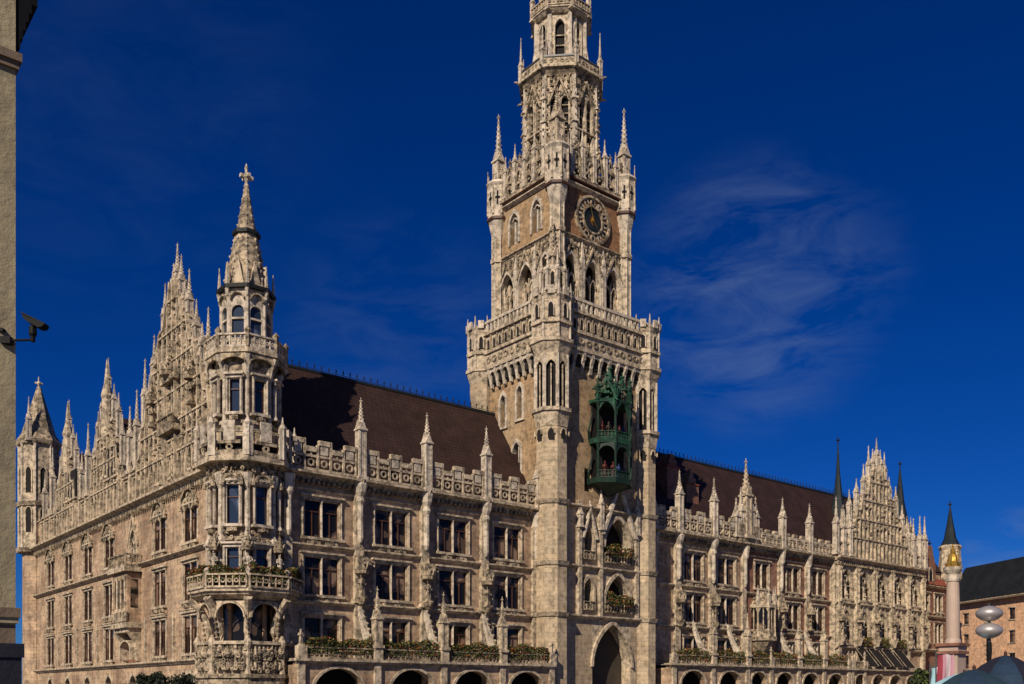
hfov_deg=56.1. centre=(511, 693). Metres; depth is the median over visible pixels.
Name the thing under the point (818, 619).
window
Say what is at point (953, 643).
memorial column
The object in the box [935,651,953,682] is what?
banner
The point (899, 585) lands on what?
window
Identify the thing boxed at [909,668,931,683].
potted tree
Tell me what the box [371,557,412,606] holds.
window
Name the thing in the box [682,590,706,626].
window
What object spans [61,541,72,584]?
window
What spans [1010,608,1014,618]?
window
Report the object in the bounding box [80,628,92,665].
window
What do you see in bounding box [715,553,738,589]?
window
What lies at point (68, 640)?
window
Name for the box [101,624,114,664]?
window
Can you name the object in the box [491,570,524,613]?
window
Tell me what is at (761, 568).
window
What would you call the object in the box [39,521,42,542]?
attic window
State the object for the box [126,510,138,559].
window
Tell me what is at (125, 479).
attic window
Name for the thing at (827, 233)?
sky
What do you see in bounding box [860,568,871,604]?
window
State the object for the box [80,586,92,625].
window
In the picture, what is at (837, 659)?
flower box
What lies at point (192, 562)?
window
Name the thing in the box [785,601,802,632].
window
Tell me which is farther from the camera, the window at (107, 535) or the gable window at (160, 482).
the window at (107, 535)
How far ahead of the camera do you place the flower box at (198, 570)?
74.79 m
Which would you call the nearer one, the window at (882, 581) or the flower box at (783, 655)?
the flower box at (783, 655)
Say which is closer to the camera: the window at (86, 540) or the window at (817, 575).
the window at (86, 540)
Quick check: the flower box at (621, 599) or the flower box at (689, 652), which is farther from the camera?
the flower box at (689, 652)
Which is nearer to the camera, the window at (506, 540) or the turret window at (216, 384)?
the turret window at (216, 384)
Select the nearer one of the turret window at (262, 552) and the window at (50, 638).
the turret window at (262, 552)
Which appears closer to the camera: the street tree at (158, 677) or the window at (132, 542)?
the street tree at (158, 677)
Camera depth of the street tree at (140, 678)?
62.53 m
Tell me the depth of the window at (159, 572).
87.33 m
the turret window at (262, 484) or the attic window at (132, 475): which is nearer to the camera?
the turret window at (262, 484)
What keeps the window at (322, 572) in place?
in the town hall
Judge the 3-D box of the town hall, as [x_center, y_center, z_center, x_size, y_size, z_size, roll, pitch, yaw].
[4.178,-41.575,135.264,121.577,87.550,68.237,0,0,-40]
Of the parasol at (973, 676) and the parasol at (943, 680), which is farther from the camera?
the parasol at (943, 680)
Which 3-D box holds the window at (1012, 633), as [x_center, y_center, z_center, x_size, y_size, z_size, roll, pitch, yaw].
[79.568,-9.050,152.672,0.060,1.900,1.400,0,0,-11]
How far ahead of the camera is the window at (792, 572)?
122.76 m
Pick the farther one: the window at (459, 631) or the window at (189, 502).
the window at (459, 631)
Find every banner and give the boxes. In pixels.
[929,664,937,683]
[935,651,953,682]
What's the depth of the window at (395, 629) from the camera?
84.75 m
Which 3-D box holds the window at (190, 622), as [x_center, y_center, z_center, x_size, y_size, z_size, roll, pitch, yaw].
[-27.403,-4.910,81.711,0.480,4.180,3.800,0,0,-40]
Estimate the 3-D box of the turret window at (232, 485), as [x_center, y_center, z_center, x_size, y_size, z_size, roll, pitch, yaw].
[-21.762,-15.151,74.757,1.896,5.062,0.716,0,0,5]
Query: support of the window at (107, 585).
in the town hall
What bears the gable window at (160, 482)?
in the town hall
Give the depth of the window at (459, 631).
89.11 m
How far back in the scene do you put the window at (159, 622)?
87.33 m
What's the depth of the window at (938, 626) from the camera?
147.47 m
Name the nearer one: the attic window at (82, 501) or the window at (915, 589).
the attic window at (82, 501)
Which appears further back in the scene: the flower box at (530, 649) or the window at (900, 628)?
the window at (900, 628)
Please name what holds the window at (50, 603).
in the town hall
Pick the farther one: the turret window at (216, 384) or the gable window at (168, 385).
the gable window at (168, 385)
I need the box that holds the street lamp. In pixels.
[975,603,1003,661]
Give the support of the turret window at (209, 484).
in the town hall
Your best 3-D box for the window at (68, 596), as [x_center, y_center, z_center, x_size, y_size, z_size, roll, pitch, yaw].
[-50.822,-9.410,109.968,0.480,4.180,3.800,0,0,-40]
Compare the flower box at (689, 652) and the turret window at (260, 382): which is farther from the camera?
the flower box at (689, 652)
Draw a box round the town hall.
[16,0,961,683]
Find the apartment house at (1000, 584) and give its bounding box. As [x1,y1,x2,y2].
[959,557,1023,670]
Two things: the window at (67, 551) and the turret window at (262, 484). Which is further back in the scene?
the window at (67, 551)
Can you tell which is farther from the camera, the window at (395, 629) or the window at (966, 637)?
the window at (966, 637)
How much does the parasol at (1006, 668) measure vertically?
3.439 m
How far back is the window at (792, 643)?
122.64 m
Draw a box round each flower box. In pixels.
[187,564,206,583]
[207,563,247,580]
[248,561,287,582]
[286,567,302,587]
[304,636,373,654]
[383,637,439,656]
[449,641,498,658]
[507,643,549,659]
[606,544,634,558]
[606,591,634,606]
[675,648,710,660]
[717,649,746,661]
[752,650,769,662]
[772,651,797,663]
[803,652,823,664]
[828,654,847,664]
[862,636,873,646]
[880,637,890,647]
[897,639,907,648]
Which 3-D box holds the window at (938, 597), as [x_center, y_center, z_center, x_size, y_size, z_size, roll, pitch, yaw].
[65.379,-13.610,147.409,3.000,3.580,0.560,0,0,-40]
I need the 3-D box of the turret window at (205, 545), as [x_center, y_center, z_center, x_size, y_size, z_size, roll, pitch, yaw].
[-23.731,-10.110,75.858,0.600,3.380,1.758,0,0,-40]
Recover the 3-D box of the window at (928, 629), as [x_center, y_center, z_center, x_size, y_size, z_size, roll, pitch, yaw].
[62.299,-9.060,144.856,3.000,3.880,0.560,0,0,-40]
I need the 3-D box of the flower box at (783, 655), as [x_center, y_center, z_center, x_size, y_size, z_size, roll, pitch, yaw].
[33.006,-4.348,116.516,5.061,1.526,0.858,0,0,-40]
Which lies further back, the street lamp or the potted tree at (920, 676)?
the potted tree at (920, 676)
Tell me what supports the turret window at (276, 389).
in the town hall
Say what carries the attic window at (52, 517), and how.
in the town hall
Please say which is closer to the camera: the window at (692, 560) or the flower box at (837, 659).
the window at (692, 560)
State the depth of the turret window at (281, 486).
76.75 m
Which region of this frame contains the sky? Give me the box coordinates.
[16,0,1023,643]
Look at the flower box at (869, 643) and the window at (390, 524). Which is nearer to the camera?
the window at (390, 524)
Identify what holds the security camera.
attached to the corner house at (16, 16)
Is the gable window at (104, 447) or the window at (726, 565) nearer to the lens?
the gable window at (104, 447)
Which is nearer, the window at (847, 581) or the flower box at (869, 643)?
the window at (847, 581)
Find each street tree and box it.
[123,673,166,683]
[141,670,196,683]
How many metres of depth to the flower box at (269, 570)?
74.48 m
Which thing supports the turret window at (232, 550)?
in the town hall
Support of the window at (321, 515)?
in the town hall
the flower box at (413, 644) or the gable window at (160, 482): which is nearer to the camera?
the flower box at (413, 644)
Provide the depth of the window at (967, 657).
163.55 m
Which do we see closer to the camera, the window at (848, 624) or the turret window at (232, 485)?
the turret window at (232, 485)
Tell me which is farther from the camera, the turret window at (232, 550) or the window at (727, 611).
the window at (727, 611)
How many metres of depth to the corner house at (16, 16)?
13.93 m
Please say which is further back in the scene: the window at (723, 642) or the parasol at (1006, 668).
the window at (723, 642)
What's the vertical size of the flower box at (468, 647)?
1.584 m
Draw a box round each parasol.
[935,669,964,683]
[942,664,1006,683]
[976,651,1023,683]
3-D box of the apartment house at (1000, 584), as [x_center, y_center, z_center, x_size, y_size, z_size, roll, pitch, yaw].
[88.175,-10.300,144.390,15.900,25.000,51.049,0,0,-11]
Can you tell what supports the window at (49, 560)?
in the town hall
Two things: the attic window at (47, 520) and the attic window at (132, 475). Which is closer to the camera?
the attic window at (132, 475)
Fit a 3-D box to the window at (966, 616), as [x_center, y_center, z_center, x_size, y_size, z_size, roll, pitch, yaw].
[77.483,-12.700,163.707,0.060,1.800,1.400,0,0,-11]
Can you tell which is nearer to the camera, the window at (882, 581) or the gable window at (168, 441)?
the gable window at (168, 441)
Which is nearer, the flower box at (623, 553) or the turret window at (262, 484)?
the turret window at (262, 484)
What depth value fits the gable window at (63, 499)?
110.93 m
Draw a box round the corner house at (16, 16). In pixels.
[0,0,37,683]
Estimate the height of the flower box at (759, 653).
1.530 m
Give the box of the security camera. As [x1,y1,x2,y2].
[0,311,48,345]
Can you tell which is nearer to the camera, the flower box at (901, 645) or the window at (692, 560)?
the window at (692, 560)
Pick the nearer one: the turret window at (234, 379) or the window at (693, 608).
the turret window at (234, 379)
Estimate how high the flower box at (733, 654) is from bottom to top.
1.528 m
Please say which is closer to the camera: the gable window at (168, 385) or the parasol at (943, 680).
the parasol at (943, 680)
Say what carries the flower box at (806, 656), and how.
attached to the town hall
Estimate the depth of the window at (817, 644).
126.23 m
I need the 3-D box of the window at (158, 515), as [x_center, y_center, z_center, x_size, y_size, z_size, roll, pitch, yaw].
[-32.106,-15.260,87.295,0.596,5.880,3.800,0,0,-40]
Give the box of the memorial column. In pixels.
[935,544,970,674]
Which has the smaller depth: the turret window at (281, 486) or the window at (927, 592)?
the turret window at (281, 486)
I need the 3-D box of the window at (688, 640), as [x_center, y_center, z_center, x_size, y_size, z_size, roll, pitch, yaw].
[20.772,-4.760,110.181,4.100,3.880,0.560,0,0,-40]
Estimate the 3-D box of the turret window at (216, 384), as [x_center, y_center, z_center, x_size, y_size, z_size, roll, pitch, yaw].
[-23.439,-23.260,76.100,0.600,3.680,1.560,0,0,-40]
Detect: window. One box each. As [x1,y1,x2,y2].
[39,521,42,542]
[44,518,48,539]
[44,549,54,590]
[44,596,54,632]
[44,634,54,668]
[50,515,53,536]
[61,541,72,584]
[61,591,72,629]
[61,631,72,667]
[62,471,66,501]
[79,500,83,523]
[80,533,92,579]
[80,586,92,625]
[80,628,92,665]
[100,446,105,482]
[100,524,114,572]
[101,580,111,622]
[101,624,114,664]
[122,477,127,504]
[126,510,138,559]
[130,472,134,499]
[149,502,167,557]
[149,564,167,613]
[149,615,167,660]
[150,445,161,489]
[167,438,172,482]
[168,385,170,412]
[179,484,198,548]
[179,555,198,607]
[179,610,198,658]
[184,426,194,473]
[203,470,217,533]
[203,544,217,584]
[209,373,221,422]
[219,466,243,530]
[220,541,243,584]
[223,371,244,419]
[250,372,270,421]
[251,468,274,532]
[252,542,273,585]
[271,379,283,427]
[276,478,284,536]
[299,492,344,545]
[299,550,344,601]
[299,611,344,656]
[371,503,412,553]
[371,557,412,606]
[371,616,412,658]
[435,512,472,560]
[435,564,472,610]
[435,619,472,660]
[490,520,524,565]
[490,623,524,661]
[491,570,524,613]
[681,548,706,586]
[681,634,706,662]
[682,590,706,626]
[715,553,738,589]
[716,593,738,628]
[717,636,738,663]
[753,559,771,593]
[785,563,802,596]
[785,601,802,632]
[785,640,794,653]
[810,567,826,599]
[810,603,826,634]
[810,642,819,665]
[842,566,854,602]
[842,594,853,645]
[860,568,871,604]
[860,594,871,646]
[877,571,889,606]
[877,595,888,647]
[894,598,904,648]
[895,574,905,607]
[910,600,920,649]
[911,576,921,609]
[925,591,931,614]
[925,620,931,643]
[933,592,944,616]
[933,621,944,646]
[964,613,968,623]
[964,634,968,642]
[966,656,968,668]
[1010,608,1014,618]
[1010,630,1014,641]
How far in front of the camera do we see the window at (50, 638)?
115.75 m
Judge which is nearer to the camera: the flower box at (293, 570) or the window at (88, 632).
the flower box at (293, 570)
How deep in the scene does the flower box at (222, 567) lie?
73.61 m
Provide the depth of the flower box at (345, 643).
77.36 m
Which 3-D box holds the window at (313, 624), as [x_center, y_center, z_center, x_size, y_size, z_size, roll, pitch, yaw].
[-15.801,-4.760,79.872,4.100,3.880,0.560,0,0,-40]
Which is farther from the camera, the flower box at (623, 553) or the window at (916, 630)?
the window at (916, 630)
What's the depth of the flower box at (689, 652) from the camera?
105.50 m
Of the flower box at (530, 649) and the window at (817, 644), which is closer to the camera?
the flower box at (530, 649)
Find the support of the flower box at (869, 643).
attached to the town hall
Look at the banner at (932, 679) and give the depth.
47.01 m
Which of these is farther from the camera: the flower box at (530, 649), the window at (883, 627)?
the window at (883, 627)
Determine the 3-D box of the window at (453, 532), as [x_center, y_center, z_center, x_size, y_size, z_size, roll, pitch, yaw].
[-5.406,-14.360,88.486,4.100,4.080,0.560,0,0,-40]
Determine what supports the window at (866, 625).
in the town hall
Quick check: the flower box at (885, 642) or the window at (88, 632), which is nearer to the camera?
the window at (88, 632)
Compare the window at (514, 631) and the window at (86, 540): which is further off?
the window at (86, 540)
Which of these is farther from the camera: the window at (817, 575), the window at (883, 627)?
the window at (883, 627)
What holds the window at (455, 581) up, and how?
in the town hall
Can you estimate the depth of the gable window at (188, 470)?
81.30 m
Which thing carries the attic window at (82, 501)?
in the town hall

